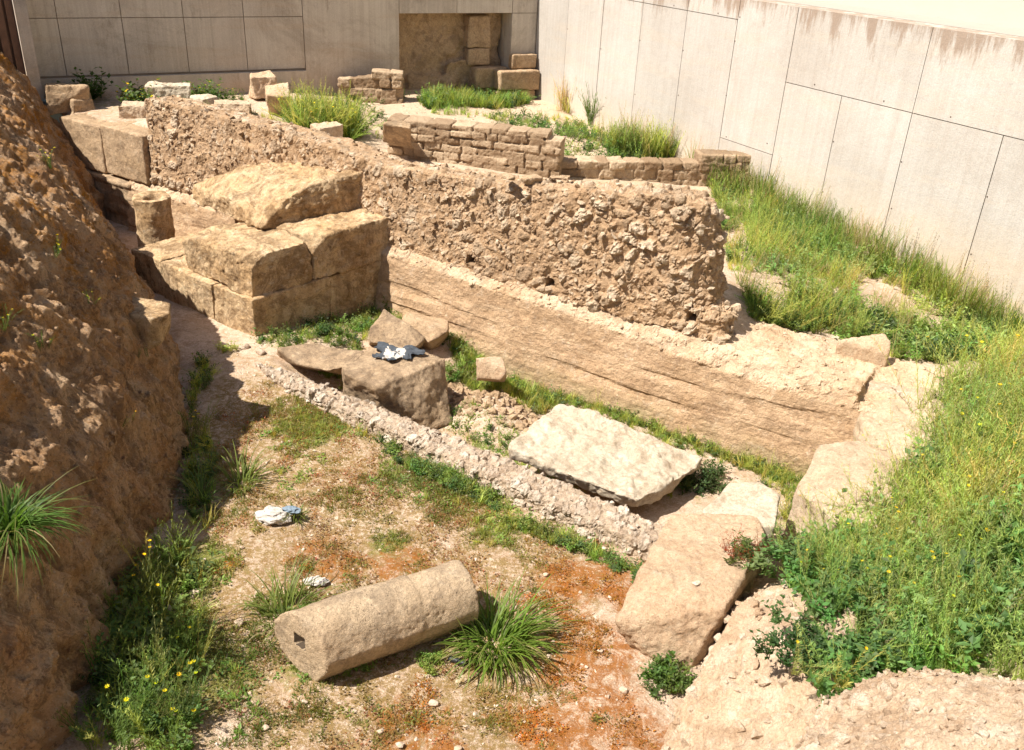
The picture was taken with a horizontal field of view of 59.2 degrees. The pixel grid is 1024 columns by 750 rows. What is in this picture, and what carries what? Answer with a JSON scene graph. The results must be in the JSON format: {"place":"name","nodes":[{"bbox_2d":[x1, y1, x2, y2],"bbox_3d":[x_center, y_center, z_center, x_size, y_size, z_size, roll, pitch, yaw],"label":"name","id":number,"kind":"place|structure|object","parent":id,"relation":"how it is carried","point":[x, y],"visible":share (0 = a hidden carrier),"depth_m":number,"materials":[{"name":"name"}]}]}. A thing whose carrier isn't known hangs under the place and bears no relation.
{"place":"outdoors","nodes":[
{"label":"outdoors","id":0,"kind":"place"},
{"bbox_2d":[59,112,113,172],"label":"ashlar block","id":1,"kind":"structure","parent":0,"point":[82,132],"depth_m":13.55,"materials":[{"name":"stone"}]},
{"bbox_2d":[0,52,189,749],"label":"earth bank","id":2,"kind":"structure","parent":0,"point":[81,388],"depth_m":6.60,"materials":[{"name":"brown soil"}]},
{"bbox_2d":[0,0,25,74],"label":"metal fence","id":3,"kind":"object","parent":2,"relation":"on","point":[10,48],"visible":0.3,"depth_m":13.50,"materials":[{"name":"brown metal"}]},
{"bbox_2d":[12,0,43,103],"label":"concrete pillar","id":4,"kind":"structure","parent":2,"relation":"on","point":[26,39],"depth_m":13.61,"materials":[{"name":"grey concrete"}]},
{"bbox_2d":[0,465,98,594],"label":"grass tuft","id":5,"kind":"object","parent":2,"relation":"on","point":[18,521],"visible":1,"depth_m":5.25,"materials":[{"name":"green plant"}]},
{"bbox_2d":[129,296,170,349],"bbox_3d":[-3.323,-0.422,8.130,0.560,0.452,0.359,10,28,13],"label":"boulder","id":6,"kind":"object","parent":2,"relation":"on","point":[151,318],"visible":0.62,"depth_m":7.99,"materials":[{"name":"stone"}]},
{"bbox_2d":[44,6,1023,749],"bbox_3d":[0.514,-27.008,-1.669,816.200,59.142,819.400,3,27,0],"label":"ground","id":7,"kind":"structure","parent":0,"point":[270,548],"depth_m":6.92,"materials":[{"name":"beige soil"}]},
{"bbox_2d":[44,82,91,114],"bbox_3d":[-6.983,-4.377,14.178,0.662,0.467,0.638,-9,29,-21],"label":"boulder","id":8,"kind":"object","parent":7,"relation":"on","point":[58,96],"visible":0.84,"depth_m":13.92,"materials":[{"name":"stone"}]},
{"bbox_2d":[69,98,95,113],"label":"boulder","id":9,"kind":"object","parent":7,"relation":"on","point":[77,106],"visible":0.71,"depth_m":14.01,"materials":[{"name":"stone"}]},
{"bbox_2d":[57,67,112,99],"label":"leafy weed","id":10,"kind":"object","parent":7,"relation":"on","point":[95,94],"visible":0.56,"depth_m":14.53,"materials":[{"name":"green plant"}]},
{"bbox_2d":[85,167,131,227],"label":"ashlar wall","id":11,"kind":"structure","parent":7,"relation":"on","point":[113,189],"depth_m":13.52,"materials":[{"name":"brown stone"}]},
{"bbox_2d":[118,101,145,118],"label":"boulder","id":12,"kind":"object","parent":7,"relation":"on","point":[131,109],"visible":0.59,"depth_m":13.64,"materials":[{"name":"stone"}]},
{"bbox_2d":[115,78,160,101],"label":"leafy weed","id":13,"kind":"object","parent":7,"relation":"on","point":[138,95],"visible":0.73,"depth_m":14.30,"materials":[{"name":"green plant"}]},
{"bbox_2d":[51,500,227,749],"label":"shade weeds","id":14,"kind":"object","parent":7,"relation":"on","point":[148,651],"visible":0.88,"depth_m":5.82,"materials":[{"name":"green plant"}]},
{"bbox_2d":[94,669,194,733],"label":"flowering weed","id":15,"kind":"object","parent":7,"relation":"on","point":[135,703],"visible":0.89,"depth_m":5.31,"materials":[{"name":"green plant"}]},
{"bbox_2d":[131,538,171,606],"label":"flowering weed","id":16,"kind":"object","parent":7,"relation":"on","point":[157,591],"visible":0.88,"depth_m":6.30,"materials":[{"name":"green plant"}]},
{"bbox_2d":[132,190,174,246],"bbox_3d":[-4.748,-1.757,12.078,0.517,1.353,0.524,3,27,0],"label":"column stub","id":17,"kind":"object","parent":7,"relation":"on","point":[154,217],"depth_m":11.77,"materials":[{"name":"stone"}]},
{"bbox_2d":[131,232,197,295],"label":"ashlar block","id":18,"kind":"structure","parent":7,"relation":"on","point":[149,258],"depth_m":11.33,"materials":[{"name":"stone"}]},
{"bbox_2d":[145,81,190,98],"bbox_3d":[-5.547,-4.558,14.544,0.718,0.324,0.425,-5,28,-16],"label":"stone block","id":19,"kind":"object","parent":7,"relation":"on","point":[160,89],"depth_m":14.38,"materials":[{"name":"beige stone"}]},
{"bbox_2d":[152,619,201,667],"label":"flowering weed","id":20,"kind":"object","parent":7,"relation":"on","point":[177,642],"visible":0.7,"depth_m":5.84,"materials":[{"name":"green plant"}]},
{"bbox_2d":[145,649,218,723],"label":"flowering weed","id":21,"kind":"object","parent":7,"relation":"on","point":[195,700],"visible":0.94,"depth_m":5.43,"materials":[{"name":"green plant"}]},
{"bbox_2d":[161,255,219,319],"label":"ashlar block","id":22,"kind":"structure","parent":7,"relation":"on","point":[184,285],"depth_m":10.83,"materials":[{"name":"stone"}]},
{"bbox_2d":[182,221,275,285],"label":"ashlar block","id":23,"kind":"structure","parent":22,"relation":"on","point":[204,250],"depth_m":10.55,"materials":[{"name":"stone"}]},
{"bbox_2d":[177,398,217,438],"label":"flowering weed","id":24,"kind":"object","parent":7,"relation":"on","point":[195,425],"visible":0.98,"depth_m":8.30,"materials":[{"name":"green plant"}]},
{"bbox_2d":[166,459,232,519],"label":"grass tuft","id":25,"kind":"object","parent":7,"relation":"on","point":[200,485],"visible":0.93,"depth_m":7.53,"materials":[{"name":"green plant"}]},
{"bbox_2d":[178,349,225,530],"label":"shade grass","id":26,"kind":"structure","parent":7,"relation":"on","point":[195,382],"depth_m":8.08,"materials":[{"name":"green plant"}]},
{"bbox_2d":[190,94,217,104],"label":"boulder","id":27,"kind":"object","parent":7,"relation":"on","point":[208,98],"visible":0.4,"depth_m":14.41,"materials":[{"name":"white stone"}]},
{"bbox_2d":[182,77,235,98],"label":"leafy weed","id":28,"kind":"object","parent":7,"relation":"on","point":[205,89],"visible":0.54,"depth_m":15.21,"materials":[{"name":"green plant"}]},
{"bbox_2d":[214,99,251,113],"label":"boulder","id":29,"kind":"object","parent":7,"relation":"on","point":[239,105],"visible":0.61,"depth_m":14.21,"materials":[{"name":"stone"}]},
{"bbox_2d":[193,437,287,500],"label":"grass tuft","id":30,"kind":"object","parent":7,"relation":"on","point":[245,475],"visible":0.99,"depth_m":7.81,"materials":[{"name":"green plant"}]},
{"bbox_2d":[248,70,276,98],"bbox_3d":[-4.336,-5.017,15.661,0.461,0.477,0.409,-11,30,-24],"label":"stone block","id":31,"kind":"object","parent":7,"relation":"on","point":[259,81],"depth_m":15.52,"materials":[{"name":"beige stone"}]},
{"bbox_2d":[213,276,329,336],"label":"ashlar block","id":32,"kind":"structure","parent":7,"relation":"on","point":[246,313],"depth_m":10.42,"materials":[{"name":"stone"}]},
{"bbox_2d":[223,230,311,297],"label":"ashlar block","id":33,"kind":"structure","parent":32,"relation":"on","point":[273,262],"depth_m":10.18,"materials":[{"name":"stone"}]},
{"bbox_2d":[276,208,388,278],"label":"ashlar block","id":34,"kind":"structure","parent":32,"relation":"on","point":[345,242],"depth_m":10.64,"materials":[{"name":"stone"}]},
{"bbox_2d":[254,505,300,525],"bbox_3d":[-1.897,1.145,7.274,0.373,0.156,0.200,3,27,0],"label":"crumpled bag","id":35,"kind":"object","parent":7,"relation":"on","point":[268,515],"visible":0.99,"depth_m":7.23,"materials":[{"name":"plastic"}]},
{"bbox_2d":[265,82,290,115],"bbox_3d":[-3.809,-4.418,14.701,0.397,0.692,0.573,-4,28,-12],"label":"stone block","id":36,"kind":"object","parent":7,"relation":"on","point":[271,91],"depth_m":14.48,"materials":[{"name":"beige stone"}]},
{"bbox_2d":[26,0,537,96],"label":"retaining wall","id":37,"kind":"structure","parent":7,"relation":"on","point":[233,44],"depth_m":15.79,"materials":[{"name":"concrete"}]},
{"bbox_2d":[227,542,350,643],"bbox_3d":[-1.526,1.526,6.346,0.997,0.441,0.960,3,27,0],"label":"grass tuft","id":38,"kind":"object","parent":7,"relation":"on","point":[285,602],"visible":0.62,"depth_m":6.38,"materials":[{"name":"green plant"}]},
{"bbox_2d":[265,500,312,531],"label":"grass tuft","id":39,"kind":"object","parent":7,"relation":"on","point":[294,516],"visible":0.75,"depth_m":7.32,"materials":[{"name":"green plant"}]},
{"bbox_2d":[303,575,329,586],"bbox_3d":[-1.449,1.521,6.649,0.207,0.064,0.098,3,27,0],"label":"crumpled paper","id":40,"kind":"object","parent":7,"relation":"on","point":[318,582],"visible":0.87,"depth_m":6.63,"materials":[{"name":"white paper"}]},
{"bbox_2d":[257,78,383,139],"bbox_3d":[-2.916,-4.144,14.033,1.895,0.993,2.076,-21,36,-38],"label":"grass tuft","id":41,"kind":"object","parent":7,"relation":"on","point":[306,111],"visible":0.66,"depth_m":13.96,"materials":[{"name":"green plant"}]},
{"bbox_2d":[277,343,363,374],"bbox_3d":[-2.085,-0.195,9.879,1.096,0.336,0.716,18,31,26],"label":"stone slab","id":42,"kind":"object","parent":7,"relation":"on","point":[315,356],"depth_m":9.66,"materials":[{"name":"beige stone"}]},
{"bbox_2d":[311,317,335,335],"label":"leafy weed","id":43,"kind":"object","parent":7,"relation":"on","point":[327,328],"visible":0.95,"depth_m":10.35,"materials":[{"name":"green plant"}]},
{"bbox_2d":[250,296,401,350],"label":"pier weeds","id":44,"kind":"object","parent":7,"relation":"on","point":[338,331],"visible":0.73,"depth_m":10.37,"materials":[{"name":"green plant"}]},
{"bbox_2d":[310,121,342,136],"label":"boulder","id":45,"kind":"object","parent":7,"relation":"on","point":[334,128],"visible":0.42,"depth_m":13.43,"materials":[{"name":"stone"}]},
{"bbox_2d":[328,261,380,317],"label":"ashlar block","id":46,"kind":"structure","parent":7,"relation":"on","point":[350,290],"depth_m":10.94,"materials":[{"name":"stone"}]},
{"bbox_2d":[345,308,376,329],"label":"leafy weed","id":47,"kind":"object","parent":7,"relation":"on","point":[355,322],"visible":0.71,"depth_m":10.68,"materials":[{"name":"green plant"}]},
{"bbox_2d":[338,68,403,103],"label":"masonry wall","id":48,"kind":"structure","parent":7,"relation":"on","point":[380,84],"depth_m":16.68,"materials":[{"name":"stone"}]},
{"bbox_2d":[274,560,478,681],"bbox_3d":[-0.884,1.641,6.056,1.303,0.507,0.476,-13,31,-28],"label":"column drum","id":49,"kind":"object","parent":7,"relation":"on","point":[326,638],"depth_m":5.88,"materials":[{"name":"stone"}]},
{"bbox_2d":[198,391,588,749],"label":"ground cover","id":50,"kind":"object","parent":7,"relation":"on","point":[273,433],"visible":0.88,"depth_m":7.24,"materials":[{"name":"green plant"}]},
{"bbox_2d":[369,309,424,347],"bbox_3d":[-1.308,-0.547,10.469,0.686,0.484,1.082,3,27,0],"label":"boulder","id":51,"kind":"object","parent":7,"relation":"on","point":[387,327],"visible":0.84,"depth_m":10.05,"materials":[{"name":"brown stone"}]},
{"bbox_2d":[342,343,452,429],"bbox_3d":[-1.167,0.101,9.406,1.147,0.624,1.104,3,27,0],"label":"boulder","id":52,"kind":"object","parent":7,"relation":"on","point":[414,388],"visible":0.79,"depth_m":9.11,"materials":[{"name":"brown stone"}]},
{"bbox_2d":[372,341,424,360],"bbox_3d":[-1.200,-0.233,9.349,0.550,0.052,0.377,9,28,12],"label":"crumpled paper","id":53,"kind":"object","parent":52,"relation":"on","point":[390,352],"visible":1,"depth_m":9.37,"materials":[{"name":"paper"}]},
{"bbox_2d":[157,81,658,158],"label":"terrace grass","id":54,"kind":"structure","parent":7,"relation":"on","point":[570,131],"depth_m":16.15,"materials":[{"name":"green plant"}]},
{"bbox_2d":[402,311,448,349],"bbox_3d":[-1.002,-0.464,10.412,0.546,0.420,0.630,3,27,0],"label":"boulder","id":55,"kind":"object","parent":7,"relation":"on","point":[434,331],"visible":0.66,"depth_m":10.29,"materials":[{"name":"stone"}]},
{"bbox_2d":[201,379,655,749],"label":"moss carpet","id":56,"kind":"object","parent":7,"relation":"on","point":[348,561],"visible":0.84,"depth_m":6.74,"materials":[{"name":"brown plant"}]},
{"bbox_2d":[413,643,448,675],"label":"leafy weed","id":57,"kind":"object","parent":7,"relation":"on","point":[436,657],"visible":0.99,"depth_m":6.02,"materials":[{"name":"green plant"}]},
{"bbox_2d":[445,358,468,382],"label":"leafy weed","id":58,"kind":"object","parent":7,"relation":"on","point":[448,368],"visible":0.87,"depth_m":10.10,"materials":[{"name":"green plant"}]},
{"bbox_2d":[254,363,663,562],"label":"rubble curb","id":59,"kind":"structure","parent":7,"relation":"on","point":[621,526],"depth_m":7.85,"materials":[{"name":"beige stone"}]},
{"bbox_2d":[399,13,539,99],"bbox_3d":[-1.089,-6.249,18.322,3.166,2.294,1.269,-11,31,-25],"label":"masonry remnant","id":60,"kind":"object","parent":7,"relation":"on","point":[454,49],"visible":0.56,"depth_m":18.16,"materials":[{"name":"stone"}]},
{"bbox_2d":[387,113,565,177],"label":"masonry wall","id":61,"kind":"structure","parent":7,"relation":"on","point":[509,148],"depth_m":13.32,"materials":[{"name":"stone"}]},
{"bbox_2d":[382,119,410,145],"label":"squared block","id":62,"kind":"structure","parent":61,"relation":"on","point":[397,131],"depth_m":12.93,"materials":[{"name":"stone"}]},
{"bbox_2d":[414,81,540,109],"bbox_3d":[-0.763,-5.515,17.711,2.993,0.607,1.448,-20,35,-37],"label":"grass strip","id":63,"kind":"object","parent":7,"relation":"on","point":[442,95],"depth_m":17.45,"materials":[{"name":"green plant"}]},
{"bbox_2d":[444,398,519,456],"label":"trench weeds","id":64,"kind":"object","parent":7,"relation":"on","point":[484,433],"visible":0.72,"depth_m":9.14,"materials":[{"name":"green plant"}]},
{"bbox_2d":[445,371,539,432],"bbox_3d":[-0.331,0.278,9.551,1.462,0.331,0.676,21,33,31],"label":"stone rubble","id":65,"kind":"object","parent":7,"relation":"on","point":[466,394],"visible":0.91,"depth_m":9.41,"materials":[{"name":"beige stone"}]},
{"bbox_2d":[350,418,644,582],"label":"curb grass","id":66,"kind":"structure","parent":7,"relation":"on","point":[450,476],"depth_m":7.59,"materials":[{"name":"green plant"}]},
{"bbox_2d":[428,566,582,706],"bbox_3d":[-0.084,1.683,6.129,1.068,0.592,1.104,20,32,30],"label":"grass tuft","id":67,"kind":"object","parent":7,"relation":"on","point":[514,630],"visible":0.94,"depth_m":6.15,"materials":[{"name":"green plant"}]},
{"bbox_2d":[462,435,586,492],"bbox_3d":[0.071,0.837,8.696,1.485,0.165,0.272,21,32,31],"label":"trench moss","id":68,"kind":"object","parent":7,"relation":"on","point":[486,448],"visible":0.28,"depth_m":8.89,"materials":[{"name":"green plant"}]},
{"bbox_2d":[127,95,980,476],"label":"ancient wall","id":69,"kind":"structure","parent":7,"relation":"on","point":[611,293],"depth_m":9.64,"materials":[{"name":"beige stone"}]},
{"bbox_2d":[100,119,151,184],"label":"ashlar block","id":70,"kind":"structure","parent":69,"relation":"on","point":[126,147],"depth_m":13.06,"materials":[{"name":"stone"}]},
{"bbox_2d":[521,174,542,184],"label":"loose stone","id":71,"kind":"object","parent":69,"relation":"on","point":[529,179],"visible":1,"depth_m":9.64,"materials":[{"name":"beige stone"}]},
{"bbox_2d":[552,72,575,112],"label":"tall weed","id":72,"kind":"object","parent":7,"relation":"on","point":[564,103],"visible":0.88,"depth_m":17.83,"materials":[{"name":"beige plant"}]},
{"bbox_2d":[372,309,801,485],"bbox_3d":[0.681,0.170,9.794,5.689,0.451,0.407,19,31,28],"label":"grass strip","id":73,"kind":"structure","parent":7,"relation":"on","point":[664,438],"depth_m":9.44,"materials":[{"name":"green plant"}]},
{"bbox_2d":[577,81,600,126],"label":"tall weed","id":74,"kind":"object","parent":7,"relation":"on","point":[589,117],"visible":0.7,"depth_m":17.15,"materials":[{"name":"green plant"}]},
{"bbox_2d":[508,404,702,506],"bbox_3d":[0.848,0.750,8.404,1.575,0.363,1.195,18,31,26],"label":"stone slab","id":75,"kind":"object","parent":7,"relation":"on","point":[594,451],"depth_m":8.28,"materials":[{"name":"beige stone"}]},
{"bbox_2d":[446,327,785,482],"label":"trench grass","id":76,"kind":"structure","parent":7,"relation":"on","point":[539,400],"depth_m":9.82,"materials":[{"name":"green plant"}]},
{"bbox_2d":[476,356,506,381],"bbox_3d":[-0.219,-0.115,9.811,0.332,0.413,0.754,3,27,0],"label":"boulder","id":77,"kind":"object","parent":76,"relation":"on","point":[492,369],"visible":1,"depth_m":9.47,"materials":[{"name":"beige stone"}]},
{"bbox_2d":[597,103,685,158],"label":"tall weed","id":78,"kind":"object","parent":7,"relation":"on","point":[641,141],"visible":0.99,"depth_m":15.02,"materials":[{"name":"green plant"}]},
{"bbox_2d":[561,149,750,188],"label":"masonry wall","id":79,"kind":"structure","parent":7,"relation":"on","point":[681,171],"depth_m":13.64,"materials":[{"name":"stone"}]},
{"bbox_2d":[637,650,700,700],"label":"leafy weed","id":80,"kind":"object","parent":7,"relation":"on","point":[659,670],"visible":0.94,"depth_m":5.91,"materials":[{"name":"green plant"}]},
{"bbox_2d":[615,512,765,667],"bbox_3d":[1.348,1.465,6.609,0.746,0.545,1.561,16,30,23],"label":"stone block","id":81,"kind":"object","parent":7,"relation":"on","point":[668,605],"depth_m":6.17,"materials":[{"name":"beige stone"}]},
{"bbox_2d":[719,522,773,573],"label":"leafy weed","id":82,"kind":"object","parent":81,"relation":"on","point":[747,549],"visible":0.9,"depth_m":6.45,"materials":[{"name":"green plant"}]},
{"bbox_2d":[678,449,732,496],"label":"leafy weed","id":83,"kind":"object","parent":7,"relation":"on","point":[689,483],"visible":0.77,"depth_m":8.54,"materials":[{"name":"green plant"}]},
{"bbox_2d":[702,482,779,577],"bbox_3d":[1.887,1.211,7.317,0.592,0.544,0.676,18,31,27],"label":"boulder","id":84,"kind":"object","parent":7,"relation":"on","point":[759,501],"visible":0.48,"depth_m":7.19,"materials":[{"name":"white stone"}]},
{"bbox_2d":[737,155,780,198],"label":"grass tuft","id":85,"kind":"object","parent":7,"relation":"on","point":[758,176],"visible":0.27,"depth_m":13.53,"materials":[{"name":"green plant"}]},
{"bbox_2d":[661,579,858,749],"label":"mortar mass","id":86,"kind":"object","parent":7,"relation":"on","point":[739,695],"visible":0.52,"depth_m":5.45,"materials":[{"name":"beige stone"}]},
{"bbox_2d":[750,594,843,677],"bbox_3d":[1.636,1.528,5.233,0.536,0.217,0.590,3,27,0],"label":"leafy weed","id":87,"kind":"object","parent":86,"relation":"on","point":[774,641],"visible":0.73,"depth_m":5.21,"materials":[{"name":"green plant"}]},
{"bbox_2d":[742,508,858,591],"bbox_3d":[1.943,1.170,6.137,0.712,0.468,0.679,-16,33,-32],"label":"overhanging weed","id":88,"kind":"object","parent":86,"relation":"on","point":[786,563],"visible":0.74,"depth_m":6.13,"materials":[{"name":"green plant"}]},
{"bbox_2d":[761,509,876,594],"bbox_3d":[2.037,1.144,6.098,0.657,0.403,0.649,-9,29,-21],"label":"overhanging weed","id":89,"kind":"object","parent":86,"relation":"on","point":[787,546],"visible":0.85,"depth_m":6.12,"materials":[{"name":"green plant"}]},
{"bbox_2d":[790,543,871,623],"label":"overhanging weed","id":90,"kind":"object","parent":86,"relation":"on","point":[830,592],"visible":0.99,"depth_m":5.64,"materials":[{"name":"green plant"}]},
{"bbox_2d":[797,597,939,692],"bbox_3d":[1.952,1.435,5.145,0.828,0.405,0.518,-8,29,-21],"label":"overhanging weed","id":91,"kind":"object","parent":86,"relation":"on","point":[854,637],"visible":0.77,"depth_m":5.16,"materials":[{"name":"green plant"}]},
{"bbox_2d":[535,0,1023,320],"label":"retaining wall","id":92,"kind":"structure","parent":7,"relation":"on","point":[906,120],"depth_m":12.12,"materials":[{"name":"concrete"}]},
{"bbox_2d":[756,453,807,511],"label":"corner weeds","id":93,"kind":"object","parent":7,"relation":"on","point":[787,489],"visible":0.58,"depth_m":8.63,"materials":[{"name":"green plant"}]},
{"bbox_2d":[675,136,1023,338],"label":"wall weeds","id":94,"kind":"object","parent":7,"relation":"on","point":[879,244],"depth_m":11.28,"materials":[{"name":"green plant"}]},
{"bbox_2d":[784,441,915,543],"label":"stone block","id":95,"kind":"structure","parent":7,"relation":"on","point":[826,472],"depth_m":7.42,"materials":[{"name":"beige stone"}]},
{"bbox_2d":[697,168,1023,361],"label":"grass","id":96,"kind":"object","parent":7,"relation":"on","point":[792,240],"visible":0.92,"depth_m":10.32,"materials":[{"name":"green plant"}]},
{"bbox_2d":[835,333,890,366],"bbox_3d":[3.513,-0.261,9.028,0.499,0.327,0.243,13,29,18],"label":"stone block","id":97,"kind":"object","parent":7,"relation":"on","point":[864,348],"depth_m":8.93,"materials":[{"name":"beige stone"}]},
{"bbox_2d":[774,351,985,541],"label":"edge weeds","id":98,"kind":"object","parent":7,"relation":"on","point":[785,512],"visible":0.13,"depth_m":8.07,"materials":[{"name":"green plant"}]},
{"bbox_2d":[777,313,1023,680],"bbox_3d":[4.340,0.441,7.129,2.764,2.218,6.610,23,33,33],"label":"slope weeds","id":99,"kind":"object","parent":7,"relation":"on","point":[945,651],"visible":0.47,"depth_m":5.84,"materials":[{"name":"green plant"}]},
{"bbox_2d":[795,666,1023,749],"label":"rubble heap","id":100,"kind":"object","parent":7,"relation":"on","point":[925,708],"visible":0.99,"depth_m":4.12,"materials":[{"name":"beige stone"}]},
{"bbox_2d":[790,618,904,708],"bbox_3d":[1.759,1.535,4.755,0.507,0.427,0.674,-18,34,-35],"label":"overhanging weed","id":101,"kind":"object","parent":100,"relation":"on","point":[847,677],"visible":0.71,"depth_m":4.81,"materials":[{"name":"green plant"}]},
{"bbox_2d":[853,387,967,467],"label":"mortar block","id":102,"kind":"structure","parent":7,"relation":"on","point":[891,426],"depth_m":8.17,"materials":[{"name":"stone"}]},
{"bbox_2d":[818,0,1023,28],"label":"building","id":103,"kind":"structure","parent":7,"relation":"on","point":[1007,13],"depth_m":11.56,"materials":[{"name":"white paint"}]},
{"bbox_2d":[874,300,1023,562],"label":"weeds","id":104,"kind":"object","parent":7,"relation":"on","point":[958,374],"visible":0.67,"depth_m":7.34,"materials":[{"name":"green plant"}]},
{"bbox_2d":[774,0,1023,36],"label":"coping","id":105,"kind":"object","parent":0,"point":[1018,32],"depth_m":11.66,"materials":[{"name":"beige concrete"}]},
{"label":"ashlar block","id":106,"kind":"object","parent":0,"visible":0},
{"bbox_2d":[192,161,362,228],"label":"ashlar block","id":107,"kind":"structure","parent":106,"relation":"on","point":[272,194],"depth_m":10.90,"materials":[{"name":"stone"}]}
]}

